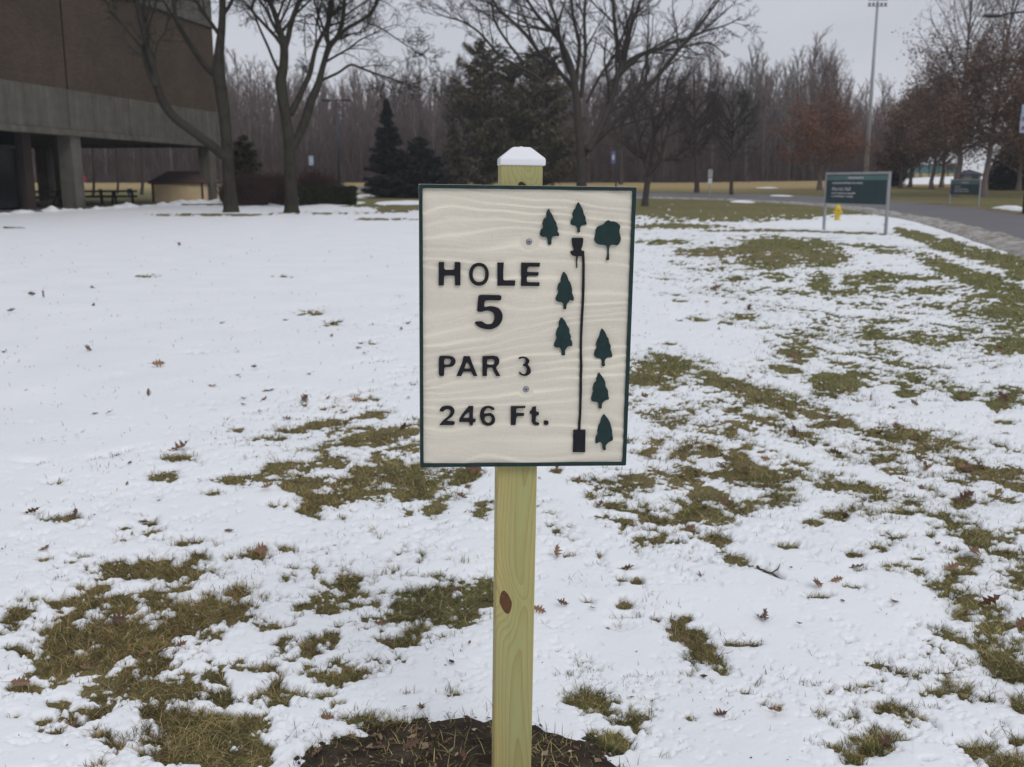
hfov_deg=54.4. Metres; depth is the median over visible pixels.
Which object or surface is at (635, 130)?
bare tree
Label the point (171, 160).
bare tree
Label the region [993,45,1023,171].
oak tree
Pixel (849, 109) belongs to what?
bare tree
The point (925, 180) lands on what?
snow bank
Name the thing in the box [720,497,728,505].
fallen leaf
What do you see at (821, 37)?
bare tree
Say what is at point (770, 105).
bare tree
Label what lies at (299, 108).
bare tree
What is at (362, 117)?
bare tree
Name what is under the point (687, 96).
bare tree
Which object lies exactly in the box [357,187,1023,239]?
road
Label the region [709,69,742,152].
bare tree
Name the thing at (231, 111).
bare tree
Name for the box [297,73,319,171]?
bare tree
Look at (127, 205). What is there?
snow ridge
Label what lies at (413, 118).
bare tree
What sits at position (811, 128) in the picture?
oak tree
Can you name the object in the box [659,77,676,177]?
bare tree
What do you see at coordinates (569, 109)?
bare tree
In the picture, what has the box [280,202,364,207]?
snow patch
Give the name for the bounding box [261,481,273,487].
fallen leaf
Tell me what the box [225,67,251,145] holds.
bare tree
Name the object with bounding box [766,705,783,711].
fallen leaf
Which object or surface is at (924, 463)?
fallen leaf
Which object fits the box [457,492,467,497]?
fallen leaf
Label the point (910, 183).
oak tree
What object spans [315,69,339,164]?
bare tree
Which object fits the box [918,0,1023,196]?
oak tree
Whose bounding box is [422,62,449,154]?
bare tree
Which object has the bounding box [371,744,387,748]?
fallen leaf
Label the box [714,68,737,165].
bare tree
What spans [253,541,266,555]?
fallen leaf
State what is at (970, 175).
utility hut
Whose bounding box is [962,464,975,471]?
fallen leaf
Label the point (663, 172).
bare tree
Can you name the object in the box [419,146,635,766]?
hole sign
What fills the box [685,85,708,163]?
bare tree
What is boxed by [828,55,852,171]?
bare tree
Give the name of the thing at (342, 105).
bare tree
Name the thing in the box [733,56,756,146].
bare tree
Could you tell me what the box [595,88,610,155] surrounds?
bare tree
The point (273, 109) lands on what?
bare tree
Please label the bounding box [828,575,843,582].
fallen leaf
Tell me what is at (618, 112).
bare tree
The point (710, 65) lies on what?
bare tree
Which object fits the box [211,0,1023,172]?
sky
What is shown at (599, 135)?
bare tree
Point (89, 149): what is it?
bare tree
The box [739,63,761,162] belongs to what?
bare tree
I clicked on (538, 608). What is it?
fallen leaf
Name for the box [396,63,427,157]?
bare tree
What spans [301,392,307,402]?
fallen leaf
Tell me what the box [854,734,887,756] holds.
grass tuft
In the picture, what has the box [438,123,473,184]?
cedar tree
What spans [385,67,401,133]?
bare tree
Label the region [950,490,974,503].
fallen leaf
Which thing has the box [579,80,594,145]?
bare tree
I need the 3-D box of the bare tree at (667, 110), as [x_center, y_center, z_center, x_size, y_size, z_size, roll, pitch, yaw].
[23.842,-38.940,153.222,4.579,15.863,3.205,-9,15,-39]
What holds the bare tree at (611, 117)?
on the lawn at (714, 211)
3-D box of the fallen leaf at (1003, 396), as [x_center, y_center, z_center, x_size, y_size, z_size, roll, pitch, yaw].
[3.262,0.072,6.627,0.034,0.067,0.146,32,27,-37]
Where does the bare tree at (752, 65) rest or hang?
on the lawn at (714, 211)
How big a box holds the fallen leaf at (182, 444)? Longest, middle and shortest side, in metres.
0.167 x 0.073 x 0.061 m
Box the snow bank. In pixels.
[904,176,982,183]
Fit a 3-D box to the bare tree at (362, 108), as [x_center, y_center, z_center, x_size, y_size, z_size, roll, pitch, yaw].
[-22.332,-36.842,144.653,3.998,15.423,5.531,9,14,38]
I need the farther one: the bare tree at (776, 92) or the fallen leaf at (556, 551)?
the bare tree at (776, 92)
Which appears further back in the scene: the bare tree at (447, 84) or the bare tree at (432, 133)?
the bare tree at (447, 84)
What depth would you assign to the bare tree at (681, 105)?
155.32 m
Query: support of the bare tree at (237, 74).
on the lawn at (714, 211)
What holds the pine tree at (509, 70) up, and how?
on the lawn at (714, 211)
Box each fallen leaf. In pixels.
[10,674,30,686]
[25,507,39,513]
[71,502,77,518]
[80,662,101,669]
[108,610,128,624]
[150,359,165,366]
[167,440,187,450]
[175,639,186,646]
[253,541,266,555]
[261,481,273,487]
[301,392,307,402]
[311,742,324,756]
[321,712,333,719]
[348,396,362,401]
[368,619,386,625]
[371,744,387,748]
[398,736,420,749]
[399,420,407,429]
[416,702,425,708]
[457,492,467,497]
[465,467,483,474]
[534,605,545,613]
[554,543,562,556]
[558,598,568,605]
[618,563,638,569]
[641,391,654,397]
[679,636,693,643]
[685,524,694,532]
[710,283,720,289]
[714,706,733,714]
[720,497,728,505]
[741,465,751,470]
[760,455,769,461]
[762,608,768,621]
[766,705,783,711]
[789,419,796,435]
[813,577,822,587]
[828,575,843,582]
[829,447,847,454]
[841,510,851,517]
[878,735,891,749]
[910,399,918,405]
[920,458,927,469]
[945,562,960,571]
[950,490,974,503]
[956,459,975,467]
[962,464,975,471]
[967,543,981,555]
[978,590,1007,605]
[994,386,1008,401]
[1015,617,1023,628]
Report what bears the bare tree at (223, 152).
on the lawn at (714, 211)
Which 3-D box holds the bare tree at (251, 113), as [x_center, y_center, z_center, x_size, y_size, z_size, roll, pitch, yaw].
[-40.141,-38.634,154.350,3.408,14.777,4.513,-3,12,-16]
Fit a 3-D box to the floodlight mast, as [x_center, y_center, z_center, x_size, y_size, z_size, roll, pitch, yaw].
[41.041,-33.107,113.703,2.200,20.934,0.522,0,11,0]
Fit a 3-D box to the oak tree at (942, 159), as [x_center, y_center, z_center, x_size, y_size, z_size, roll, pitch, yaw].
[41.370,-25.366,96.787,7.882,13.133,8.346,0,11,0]
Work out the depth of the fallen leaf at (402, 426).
5.85 m
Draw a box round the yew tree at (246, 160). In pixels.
[218,134,263,201]
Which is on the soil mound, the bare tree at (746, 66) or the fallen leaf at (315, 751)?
the fallen leaf at (315, 751)
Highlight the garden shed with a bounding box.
[148,171,220,201]
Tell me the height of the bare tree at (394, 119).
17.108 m
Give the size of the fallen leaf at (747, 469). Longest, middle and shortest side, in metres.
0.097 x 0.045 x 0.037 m
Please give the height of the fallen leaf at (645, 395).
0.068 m
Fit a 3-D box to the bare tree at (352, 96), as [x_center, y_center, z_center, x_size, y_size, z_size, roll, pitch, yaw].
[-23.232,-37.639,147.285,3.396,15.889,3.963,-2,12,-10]
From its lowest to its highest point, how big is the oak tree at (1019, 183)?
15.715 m
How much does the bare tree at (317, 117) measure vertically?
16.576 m
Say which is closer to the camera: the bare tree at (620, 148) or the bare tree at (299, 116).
the bare tree at (620, 148)
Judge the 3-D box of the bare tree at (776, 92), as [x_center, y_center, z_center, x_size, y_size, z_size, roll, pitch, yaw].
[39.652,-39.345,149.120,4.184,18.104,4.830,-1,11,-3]
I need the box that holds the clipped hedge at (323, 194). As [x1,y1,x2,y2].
[297,185,357,205]
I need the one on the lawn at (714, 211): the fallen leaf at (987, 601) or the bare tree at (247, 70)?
the bare tree at (247, 70)
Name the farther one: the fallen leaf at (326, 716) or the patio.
the patio
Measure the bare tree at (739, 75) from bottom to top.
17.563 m
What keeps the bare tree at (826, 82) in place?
on the lawn at (714, 211)
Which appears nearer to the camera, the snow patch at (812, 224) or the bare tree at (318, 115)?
the snow patch at (812, 224)
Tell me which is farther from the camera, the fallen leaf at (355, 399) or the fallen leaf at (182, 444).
the fallen leaf at (355, 399)
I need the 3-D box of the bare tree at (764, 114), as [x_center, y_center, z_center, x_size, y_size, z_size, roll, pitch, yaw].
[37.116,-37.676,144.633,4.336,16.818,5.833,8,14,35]
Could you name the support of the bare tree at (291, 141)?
on the lawn at (714, 211)
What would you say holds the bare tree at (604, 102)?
on the lawn at (714, 211)
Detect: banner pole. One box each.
[309,151,315,174]
[611,147,616,186]
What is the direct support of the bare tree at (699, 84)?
on the lawn at (714, 211)
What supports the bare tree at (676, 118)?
on the lawn at (714, 211)
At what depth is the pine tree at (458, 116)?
112.11 m
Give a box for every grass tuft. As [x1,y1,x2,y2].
[597,735,620,755]
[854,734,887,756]
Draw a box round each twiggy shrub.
[214,181,222,202]
[217,168,283,205]
[260,170,309,205]
[296,164,347,199]
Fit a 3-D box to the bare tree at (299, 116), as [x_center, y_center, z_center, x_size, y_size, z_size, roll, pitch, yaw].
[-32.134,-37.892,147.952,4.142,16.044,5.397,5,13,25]
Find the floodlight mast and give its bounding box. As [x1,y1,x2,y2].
[863,0,886,174]
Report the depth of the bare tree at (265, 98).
158.52 m
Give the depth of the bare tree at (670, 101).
155.53 m
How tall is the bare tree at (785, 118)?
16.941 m
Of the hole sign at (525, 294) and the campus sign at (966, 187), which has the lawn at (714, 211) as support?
the campus sign at (966, 187)
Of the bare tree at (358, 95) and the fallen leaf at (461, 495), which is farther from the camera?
the bare tree at (358, 95)
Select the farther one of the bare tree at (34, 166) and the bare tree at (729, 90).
the bare tree at (729, 90)
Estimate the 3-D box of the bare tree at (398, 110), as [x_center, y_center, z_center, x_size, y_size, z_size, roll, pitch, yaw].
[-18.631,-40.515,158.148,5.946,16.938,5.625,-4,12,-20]
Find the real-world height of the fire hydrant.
0.663 m
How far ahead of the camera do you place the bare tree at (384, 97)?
151.38 m
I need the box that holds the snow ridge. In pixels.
[0,199,222,214]
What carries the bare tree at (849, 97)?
on the lawn at (714, 211)
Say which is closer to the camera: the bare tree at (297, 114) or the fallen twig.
the fallen twig
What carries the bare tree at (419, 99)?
on the lawn at (714, 211)
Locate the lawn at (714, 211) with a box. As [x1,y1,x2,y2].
[0,173,1023,766]
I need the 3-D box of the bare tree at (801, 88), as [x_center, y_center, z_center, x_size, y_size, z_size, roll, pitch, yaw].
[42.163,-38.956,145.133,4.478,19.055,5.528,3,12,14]
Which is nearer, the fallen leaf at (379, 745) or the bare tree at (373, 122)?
the fallen leaf at (379, 745)
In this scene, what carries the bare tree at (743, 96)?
on the lawn at (714, 211)
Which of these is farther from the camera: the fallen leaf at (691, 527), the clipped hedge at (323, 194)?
the clipped hedge at (323, 194)
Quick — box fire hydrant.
[833,204,842,219]
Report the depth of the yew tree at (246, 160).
62.12 m
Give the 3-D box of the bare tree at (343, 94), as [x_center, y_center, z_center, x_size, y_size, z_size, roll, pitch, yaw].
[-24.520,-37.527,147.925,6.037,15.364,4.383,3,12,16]
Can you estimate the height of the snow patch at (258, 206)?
0.306 m
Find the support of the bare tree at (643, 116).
on the lawn at (714, 211)
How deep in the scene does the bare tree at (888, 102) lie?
146.68 m
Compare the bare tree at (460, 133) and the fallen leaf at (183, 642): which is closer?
the fallen leaf at (183, 642)
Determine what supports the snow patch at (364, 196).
on the lawn at (714, 211)
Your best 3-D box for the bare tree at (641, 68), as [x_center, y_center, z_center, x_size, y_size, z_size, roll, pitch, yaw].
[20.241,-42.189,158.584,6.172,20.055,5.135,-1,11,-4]
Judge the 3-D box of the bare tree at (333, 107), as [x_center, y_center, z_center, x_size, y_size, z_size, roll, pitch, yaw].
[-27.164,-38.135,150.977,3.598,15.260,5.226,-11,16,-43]
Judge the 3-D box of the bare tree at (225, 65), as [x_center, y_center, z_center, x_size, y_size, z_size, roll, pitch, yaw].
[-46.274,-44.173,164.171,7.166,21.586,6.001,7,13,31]
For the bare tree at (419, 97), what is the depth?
163.67 m
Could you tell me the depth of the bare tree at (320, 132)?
145.06 m
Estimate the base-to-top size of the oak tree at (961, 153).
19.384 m
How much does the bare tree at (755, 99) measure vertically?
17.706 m
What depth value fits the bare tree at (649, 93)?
158.51 m
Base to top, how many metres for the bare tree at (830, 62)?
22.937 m
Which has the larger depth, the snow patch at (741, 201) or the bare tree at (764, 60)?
the bare tree at (764, 60)
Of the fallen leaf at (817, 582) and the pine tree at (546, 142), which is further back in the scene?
the pine tree at (546, 142)
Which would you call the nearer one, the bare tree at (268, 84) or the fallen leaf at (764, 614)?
the fallen leaf at (764, 614)
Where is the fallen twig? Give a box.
[756,563,780,577]
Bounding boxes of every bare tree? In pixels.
[32,149,36,182]
[81,148,101,176]
[91,148,94,195]
[95,148,117,182]
[101,0,239,211]
[115,148,118,193]
[128,148,143,180]
[140,148,143,194]
[162,148,176,170]
[208,0,454,212]
[216,103,221,180]
[224,49,244,130]
[225,47,252,140]
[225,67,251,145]
[226,82,239,149]
[231,53,274,143]
[233,70,263,149]
[243,61,274,153]
[244,87,259,150]
[245,90,271,169]
[252,60,278,154]
[258,72,283,174]
[260,59,294,174]
[273,64,296,144]
[276,72,298,150]
[280,77,304,155]
[282,73,305,155]
[288,70,310,145]
[291,81,307,151]
[292,58,317,148]
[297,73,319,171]
[308,84,331,157]
[310,77,330,175]
[311,81,332,137]
[314,92,332,166]
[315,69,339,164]
[321,80,342,170]
[324,78,355,175]
[330,71,357,155]
[338,62,366,137]
[341,69,371,145]
[341,76,370,181]
[344,74,364,170]
[345,62,368,154]
[355,90,370,160]
[359,79,375,156]
[360,81,378,151]
[361,75,381,162]
[361,77,389,152]
[364,57,385,143]
[375,77,403,137]
[381,68,406,131]
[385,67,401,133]
[391,74,407,144]
[393,66,417,150]
[396,48,423,139]
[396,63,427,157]
[398,0,766,185]
[400,75,426,157]
[401,59,426,139]
[407,68,429,146]
[410,75,428,135]
[420,64,446,156]
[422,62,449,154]
[423,79,439,152]
[430,75,451,165]
[437,82,451,150]
[439,65,471,137]
[445,69,466,147]
[447,52,470,132]
[455,92,470,157]
[512,60,530,124]
[548,86,569,181]
[554,60,567,130]
[557,62,591,181]
[564,41,596,131]
[565,64,592,161]
[569,83,590,147]
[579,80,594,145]
[582,66,650,183]
[583,80,597,182]
[584,64,605,169]
[586,65,614,158]
[595,57,625,169]
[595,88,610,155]
[597,75,623,166]
[602,32,713,205]
[608,72,631,155]
[608,73,635,154]
[623,51,646,141]
[623,78,649,146]
[626,53,656,137]
[627,41,660,150]
[627,71,650,181]
[630,87,656,179]
[646,52,669,178]
[656,85,676,182]
[657,79,678,144]
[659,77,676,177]
[662,62,683,155]
[663,68,729,192]
[667,65,699,149]
[668,70,692,170]
[676,57,703,134]
[679,54,706,164]
[684,56,706,181]
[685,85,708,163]
[691,74,768,194]
[692,67,707,123]
[696,73,709,131]
[698,54,728,168]
[701,44,723,152]
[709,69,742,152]
[710,49,728,155]
[711,58,753,180]
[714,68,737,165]
[718,68,731,127]
[723,66,738,140]
[724,67,747,154]
[730,74,762,181]
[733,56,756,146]
[737,42,767,160]
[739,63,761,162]
[744,40,765,124]
[749,66,769,166]
[750,69,769,143]
[752,51,773,167]
[753,64,784,178]
[755,62,786,180]
[755,67,783,141]
[765,59,788,169]
[772,58,792,143]
[772,61,801,180]
[775,70,798,161]
[778,63,798,141]
[780,47,808,133]
[787,50,810,177]
[791,24,833,124]
[799,41,824,177]
[800,66,826,180]
[802,49,826,142]
[817,40,839,103]
[818,54,840,136]
[819,56,841,170]
[824,64,853,171]
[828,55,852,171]
[838,73,857,140]
[838,83,858,165]
[848,83,868,165]
[850,99,864,140]
[855,78,876,150]
[870,73,896,152]
[870,79,896,158]
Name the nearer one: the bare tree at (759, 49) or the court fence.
the court fence
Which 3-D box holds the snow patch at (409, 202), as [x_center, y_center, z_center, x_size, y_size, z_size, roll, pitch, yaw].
[-7.210,-11.864,65.187,3.607,0.161,10.195,0,11,0]
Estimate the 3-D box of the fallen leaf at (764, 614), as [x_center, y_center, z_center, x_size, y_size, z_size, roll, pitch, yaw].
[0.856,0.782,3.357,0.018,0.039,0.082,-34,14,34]
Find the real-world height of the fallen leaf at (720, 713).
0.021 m
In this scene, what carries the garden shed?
on the lawn at (714, 211)
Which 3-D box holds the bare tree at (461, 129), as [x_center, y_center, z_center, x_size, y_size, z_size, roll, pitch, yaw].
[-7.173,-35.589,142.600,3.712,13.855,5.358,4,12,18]
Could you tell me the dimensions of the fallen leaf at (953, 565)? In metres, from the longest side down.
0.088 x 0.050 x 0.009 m
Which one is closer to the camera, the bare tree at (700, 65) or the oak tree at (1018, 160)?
the oak tree at (1018, 160)
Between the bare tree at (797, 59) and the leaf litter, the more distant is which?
the bare tree at (797, 59)
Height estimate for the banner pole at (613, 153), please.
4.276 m
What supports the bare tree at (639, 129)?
on the lawn at (714, 211)
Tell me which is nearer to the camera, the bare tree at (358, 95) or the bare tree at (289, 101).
the bare tree at (289, 101)
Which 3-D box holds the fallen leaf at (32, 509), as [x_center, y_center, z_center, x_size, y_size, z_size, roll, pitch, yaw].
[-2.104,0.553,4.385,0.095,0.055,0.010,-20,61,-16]
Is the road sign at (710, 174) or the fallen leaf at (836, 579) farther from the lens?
the road sign at (710, 174)
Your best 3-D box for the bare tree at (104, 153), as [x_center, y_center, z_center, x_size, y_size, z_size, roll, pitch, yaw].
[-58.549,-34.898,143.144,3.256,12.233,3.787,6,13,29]
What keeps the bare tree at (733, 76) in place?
on the lawn at (714, 211)
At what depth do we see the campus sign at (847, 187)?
29.14 m
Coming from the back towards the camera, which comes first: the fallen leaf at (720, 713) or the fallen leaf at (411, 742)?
the fallen leaf at (720, 713)
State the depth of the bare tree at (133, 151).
144.35 m
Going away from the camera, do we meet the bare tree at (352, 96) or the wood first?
the bare tree at (352, 96)
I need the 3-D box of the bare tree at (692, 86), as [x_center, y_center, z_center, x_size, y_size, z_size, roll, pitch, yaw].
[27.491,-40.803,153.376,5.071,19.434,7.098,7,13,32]
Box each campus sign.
[822,171,891,233]
[949,179,981,205]
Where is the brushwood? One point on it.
(683, 173)
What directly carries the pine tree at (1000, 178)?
on the lawn at (714, 211)
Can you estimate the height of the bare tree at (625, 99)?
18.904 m
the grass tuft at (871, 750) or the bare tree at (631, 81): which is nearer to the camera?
the grass tuft at (871, 750)
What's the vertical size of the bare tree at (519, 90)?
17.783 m
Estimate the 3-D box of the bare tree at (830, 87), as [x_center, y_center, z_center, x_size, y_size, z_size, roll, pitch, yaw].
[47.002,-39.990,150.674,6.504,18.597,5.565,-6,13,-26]
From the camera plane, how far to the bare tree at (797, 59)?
167.35 m
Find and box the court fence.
[907,164,956,177]
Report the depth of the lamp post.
84.85 m
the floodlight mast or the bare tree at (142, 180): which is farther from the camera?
the floodlight mast
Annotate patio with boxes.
[0,206,108,212]
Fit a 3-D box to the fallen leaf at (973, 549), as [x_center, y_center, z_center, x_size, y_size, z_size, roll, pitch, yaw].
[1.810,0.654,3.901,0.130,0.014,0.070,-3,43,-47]
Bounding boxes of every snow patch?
[239,203,282,207]
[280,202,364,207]
[356,194,372,197]
[374,200,418,204]
[730,200,754,202]
[762,221,863,226]
[993,205,1021,210]
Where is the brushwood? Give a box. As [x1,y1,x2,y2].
[32,104,914,182]
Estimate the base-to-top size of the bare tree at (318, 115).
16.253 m
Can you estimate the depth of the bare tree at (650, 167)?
56.48 m
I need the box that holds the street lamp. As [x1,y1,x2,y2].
[982,11,1023,212]
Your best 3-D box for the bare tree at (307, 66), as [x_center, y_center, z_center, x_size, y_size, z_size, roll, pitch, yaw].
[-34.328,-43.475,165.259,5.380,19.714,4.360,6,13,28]
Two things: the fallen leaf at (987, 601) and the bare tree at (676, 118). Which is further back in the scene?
the bare tree at (676, 118)
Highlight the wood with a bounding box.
[96,71,902,164]
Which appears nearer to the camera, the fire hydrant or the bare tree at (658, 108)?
the fire hydrant
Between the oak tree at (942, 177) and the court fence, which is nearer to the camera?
the oak tree at (942, 177)
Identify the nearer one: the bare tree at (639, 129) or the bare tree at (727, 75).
the bare tree at (639, 129)
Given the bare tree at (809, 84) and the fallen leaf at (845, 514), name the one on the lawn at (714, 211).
the bare tree at (809, 84)
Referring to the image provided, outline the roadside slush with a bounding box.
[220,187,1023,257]
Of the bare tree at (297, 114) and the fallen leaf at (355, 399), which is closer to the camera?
the fallen leaf at (355, 399)
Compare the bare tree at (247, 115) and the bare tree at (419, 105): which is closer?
the bare tree at (247, 115)
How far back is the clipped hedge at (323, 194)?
58.30 m
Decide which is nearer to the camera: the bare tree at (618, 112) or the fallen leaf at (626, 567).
the fallen leaf at (626, 567)
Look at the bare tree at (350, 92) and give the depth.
167.02 m
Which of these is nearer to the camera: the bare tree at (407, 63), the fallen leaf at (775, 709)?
the fallen leaf at (775, 709)
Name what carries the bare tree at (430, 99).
on the lawn at (714, 211)
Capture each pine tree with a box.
[436,65,497,155]
[441,37,527,184]
[480,59,531,182]
[497,45,589,185]
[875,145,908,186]
[983,149,1023,189]
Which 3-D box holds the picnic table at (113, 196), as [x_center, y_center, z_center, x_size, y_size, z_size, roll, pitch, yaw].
[-25.523,-11.452,61.429,2.405,0.918,2.028,-3,12,-14]
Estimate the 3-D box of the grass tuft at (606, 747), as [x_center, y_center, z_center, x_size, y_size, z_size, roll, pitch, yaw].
[0.252,0.963,2.623,0.067,0.045,0.059,-11,16,-44]
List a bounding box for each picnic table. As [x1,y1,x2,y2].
[35,191,61,206]
[85,190,120,203]
[97,190,137,203]
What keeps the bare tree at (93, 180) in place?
on the lawn at (714, 211)
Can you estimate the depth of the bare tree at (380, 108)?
144.31 m
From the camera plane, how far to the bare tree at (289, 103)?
147.87 m
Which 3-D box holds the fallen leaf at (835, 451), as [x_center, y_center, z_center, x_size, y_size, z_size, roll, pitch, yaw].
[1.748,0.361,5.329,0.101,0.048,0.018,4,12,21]
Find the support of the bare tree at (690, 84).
on the lawn at (714, 211)
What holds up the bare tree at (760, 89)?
on the lawn at (714, 211)
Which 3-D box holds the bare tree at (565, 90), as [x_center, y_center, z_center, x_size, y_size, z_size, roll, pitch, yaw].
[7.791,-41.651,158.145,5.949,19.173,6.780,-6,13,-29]
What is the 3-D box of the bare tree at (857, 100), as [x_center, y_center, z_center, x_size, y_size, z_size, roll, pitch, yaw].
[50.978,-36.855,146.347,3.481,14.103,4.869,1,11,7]
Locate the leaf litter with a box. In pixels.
[1,271,1023,766]
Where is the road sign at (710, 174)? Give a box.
[708,169,712,200]
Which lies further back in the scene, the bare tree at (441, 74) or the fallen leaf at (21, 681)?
the bare tree at (441, 74)
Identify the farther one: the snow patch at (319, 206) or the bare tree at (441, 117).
the bare tree at (441, 117)
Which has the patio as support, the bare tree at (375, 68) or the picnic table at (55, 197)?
the picnic table at (55, 197)
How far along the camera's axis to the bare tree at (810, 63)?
148.46 m
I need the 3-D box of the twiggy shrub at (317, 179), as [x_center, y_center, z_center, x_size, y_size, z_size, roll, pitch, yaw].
[-12.058,-12.360,61.692,4.140,2.584,3.074,0,11,0]
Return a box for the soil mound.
[293,717,622,766]
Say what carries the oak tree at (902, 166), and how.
on the lawn at (714, 211)
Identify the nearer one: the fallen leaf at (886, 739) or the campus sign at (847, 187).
the fallen leaf at (886, 739)
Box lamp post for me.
[322,99,350,184]
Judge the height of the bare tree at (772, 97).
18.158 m
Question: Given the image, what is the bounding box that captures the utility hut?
[959,169,981,180]
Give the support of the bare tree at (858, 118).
on the lawn at (714, 211)
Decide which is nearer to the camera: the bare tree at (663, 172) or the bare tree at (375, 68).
the bare tree at (663, 172)
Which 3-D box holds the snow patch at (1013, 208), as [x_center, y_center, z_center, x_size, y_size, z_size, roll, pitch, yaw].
[26.050,-8.918,50.772,1.041,0.278,6.397,0,11,0]
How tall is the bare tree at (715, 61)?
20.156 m
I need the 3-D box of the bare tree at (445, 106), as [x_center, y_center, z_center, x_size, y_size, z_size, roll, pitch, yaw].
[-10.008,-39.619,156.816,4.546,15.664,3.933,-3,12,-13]
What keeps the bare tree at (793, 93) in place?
on the lawn at (714, 211)
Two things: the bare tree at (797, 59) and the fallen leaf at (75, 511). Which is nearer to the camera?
the fallen leaf at (75, 511)
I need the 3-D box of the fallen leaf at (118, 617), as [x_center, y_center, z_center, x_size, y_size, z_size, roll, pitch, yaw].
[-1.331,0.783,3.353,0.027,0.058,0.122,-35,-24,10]
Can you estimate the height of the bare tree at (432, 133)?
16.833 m
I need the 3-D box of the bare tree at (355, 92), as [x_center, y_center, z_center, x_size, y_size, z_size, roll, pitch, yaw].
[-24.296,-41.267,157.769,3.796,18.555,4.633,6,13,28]
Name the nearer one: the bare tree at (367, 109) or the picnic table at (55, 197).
the picnic table at (55, 197)
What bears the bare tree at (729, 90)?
on the lawn at (714, 211)
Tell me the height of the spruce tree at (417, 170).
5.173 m
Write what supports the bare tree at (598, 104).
on the lawn at (714, 211)
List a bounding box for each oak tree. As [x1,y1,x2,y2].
[761,41,880,189]
[863,96,930,187]
[871,0,1023,196]
[877,83,937,186]
[887,56,966,188]
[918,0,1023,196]
[918,73,982,186]
[970,16,1023,190]
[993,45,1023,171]
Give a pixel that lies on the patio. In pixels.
(38, 209)
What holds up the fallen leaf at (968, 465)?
on the lawn at (714, 211)
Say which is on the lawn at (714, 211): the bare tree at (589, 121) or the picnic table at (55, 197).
the bare tree at (589, 121)
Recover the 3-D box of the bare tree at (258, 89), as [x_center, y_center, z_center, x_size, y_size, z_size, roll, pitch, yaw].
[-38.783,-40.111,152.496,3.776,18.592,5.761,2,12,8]
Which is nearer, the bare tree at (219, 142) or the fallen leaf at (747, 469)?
the fallen leaf at (747, 469)
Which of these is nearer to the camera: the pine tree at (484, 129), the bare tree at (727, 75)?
the pine tree at (484, 129)
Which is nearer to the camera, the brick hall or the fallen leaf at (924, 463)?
the fallen leaf at (924, 463)
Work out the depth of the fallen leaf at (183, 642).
3.19 m
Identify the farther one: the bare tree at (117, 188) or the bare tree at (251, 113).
the bare tree at (251, 113)
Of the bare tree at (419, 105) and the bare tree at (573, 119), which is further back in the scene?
the bare tree at (419, 105)
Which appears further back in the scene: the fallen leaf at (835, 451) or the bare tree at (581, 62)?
the bare tree at (581, 62)
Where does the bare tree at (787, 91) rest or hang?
on the lawn at (714, 211)
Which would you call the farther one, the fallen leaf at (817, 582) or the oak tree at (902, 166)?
the oak tree at (902, 166)
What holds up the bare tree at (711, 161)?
on the lawn at (714, 211)
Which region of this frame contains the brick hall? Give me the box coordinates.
[0,0,220,208]
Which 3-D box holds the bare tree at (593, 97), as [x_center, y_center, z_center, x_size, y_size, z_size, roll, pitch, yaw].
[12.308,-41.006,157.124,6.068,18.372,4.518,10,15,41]
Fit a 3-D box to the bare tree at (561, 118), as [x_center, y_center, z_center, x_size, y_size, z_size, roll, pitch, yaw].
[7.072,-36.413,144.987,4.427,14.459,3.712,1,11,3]
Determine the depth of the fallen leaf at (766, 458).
5.22 m
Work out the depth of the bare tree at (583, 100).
143.41 m
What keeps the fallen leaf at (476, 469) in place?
on the lawn at (714, 211)
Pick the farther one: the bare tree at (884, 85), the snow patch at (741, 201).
the bare tree at (884, 85)
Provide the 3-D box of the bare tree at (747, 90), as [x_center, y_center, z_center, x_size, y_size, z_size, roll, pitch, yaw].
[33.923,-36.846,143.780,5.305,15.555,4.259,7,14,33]
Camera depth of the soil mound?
2.60 m
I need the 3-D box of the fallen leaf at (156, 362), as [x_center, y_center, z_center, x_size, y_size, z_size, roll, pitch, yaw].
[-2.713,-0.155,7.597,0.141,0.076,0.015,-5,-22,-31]
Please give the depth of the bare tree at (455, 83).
149.24 m
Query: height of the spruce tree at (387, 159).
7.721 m
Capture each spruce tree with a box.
[360,99,409,197]
[377,136,452,197]
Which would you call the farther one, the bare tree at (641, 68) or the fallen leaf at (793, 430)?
the bare tree at (641, 68)
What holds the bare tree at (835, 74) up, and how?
on the lawn at (714, 211)
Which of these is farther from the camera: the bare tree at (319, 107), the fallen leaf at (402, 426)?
the bare tree at (319, 107)
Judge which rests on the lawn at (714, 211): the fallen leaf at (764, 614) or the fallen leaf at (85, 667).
the fallen leaf at (85, 667)

